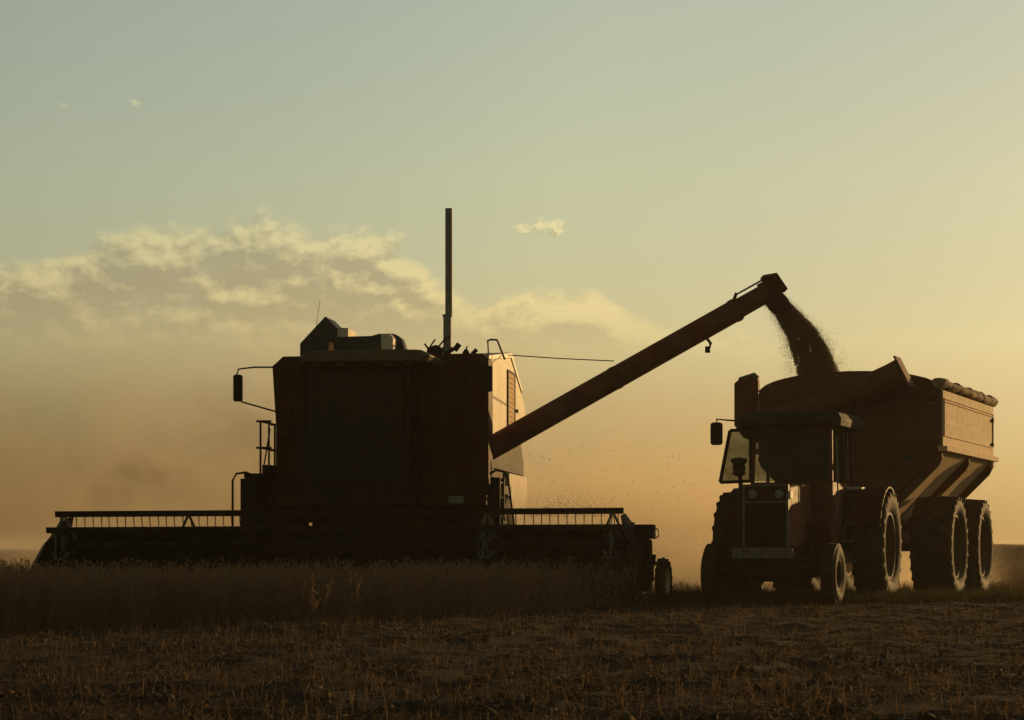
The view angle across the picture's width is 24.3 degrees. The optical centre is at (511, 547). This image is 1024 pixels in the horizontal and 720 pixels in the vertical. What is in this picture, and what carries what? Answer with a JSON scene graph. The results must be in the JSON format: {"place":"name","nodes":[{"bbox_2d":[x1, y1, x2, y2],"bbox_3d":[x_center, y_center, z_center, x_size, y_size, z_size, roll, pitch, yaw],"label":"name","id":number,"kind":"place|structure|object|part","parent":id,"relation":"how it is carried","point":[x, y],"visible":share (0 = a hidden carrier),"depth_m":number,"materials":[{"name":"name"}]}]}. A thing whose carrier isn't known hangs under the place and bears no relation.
{"place":"outdoors","nodes":[
{"label":"outdoors","id":0,"kind":"place"},
{"bbox_2d":[0,549,1023,719],"bbox_3d":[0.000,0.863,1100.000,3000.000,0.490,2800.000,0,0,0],"label":"ground","id":1,"kind":"structure","parent":0,"point":[682,554],"depth_m":18.33,"materials":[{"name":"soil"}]},
{"bbox_2d":[0,551,636,631],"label":"standing crop","id":2,"kind":"object","parent":1,"relation":"on","point":[174,592],"visible":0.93,"depth_m":27.94,"materials":[{"name":"brown plant"}]},
{"bbox_2d":[30,208,791,601],"bbox_3d":[-1.341,-2.380,39.298,9.500,6.520,11.616,0,0,22],"label":"combine harvester","id":3,"kind":"object","parent":1,"relation":"on","point":[388,448],"visible":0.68,"depth_m":37.85,"materials":[{"name":"red paint"}]},
{"bbox_2d":[522,440,705,562],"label":"flying chaff","id":4,"kind":"object","parent":3,"relation":"attached to","point":[587,501],"visible":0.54,"depth_m":44.73,"materials":[{"name":"brown plant"}]},
{"bbox_2d":[764,293,860,376],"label":"grain stream","id":5,"kind":"structure","parent":3,"relation":"attached to","point":[809,348],"depth_m":42.12,"materials":[{"name":"brown food"}]},
{"bbox_2d":[0,557,1023,719],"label":"stubble","id":6,"kind":"object","parent":1,"relation":"on","point":[693,576],"visible":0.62,"depth_m":16.41,"materials":[{"name":"brown plant"}]},
{"bbox_2d":[701,411,901,605],"bbox_3d":[4.410,-0.647,37.705,2.820,3.055,4.535,0,0,19],"label":"tractor","id":7,"kind":"object","parent":1,"relation":"on","point":[791,530],"visible":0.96,"depth_m":37.32,"materials":[{"name":"red paint"}]},
{"bbox_3d":[3.546,-1.460,37.652,0.545,0.890,0.115,0,0,0],"label":"door","id":8,"kind":"part","parent":7,"relation":"part of","materials":[{"name":"clear glass"}]},
{"bbox_2d":[642,579,1023,606],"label":"weeds","id":9,"kind":"object","parent":1,"relation":"on","point":[684,597],"visible":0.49,"depth_m":36.85,"materials":[{"name":"brown plant"}]},
{"bbox_2d":[734,356,998,593],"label":"grain cart","id":10,"kind":"object","parent":1,"relation":"on","point":[923,447],"visible":0.56,"depth_m":41.36,"materials":[{"name":"red paint"}]},
{"bbox_2d":[901,543,1023,559],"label":"crop strip","id":11,"kind":"object","parent":1,"relation":"on","point":[1008,551],"visible":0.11,"depth_m":207.37,"materials":[{"name":"brown plant"}]},
{"bbox_2d":[0,0,1023,548],"label":"sky","id":12,"kind":"structure","parent":0,"point":[185,184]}
]}

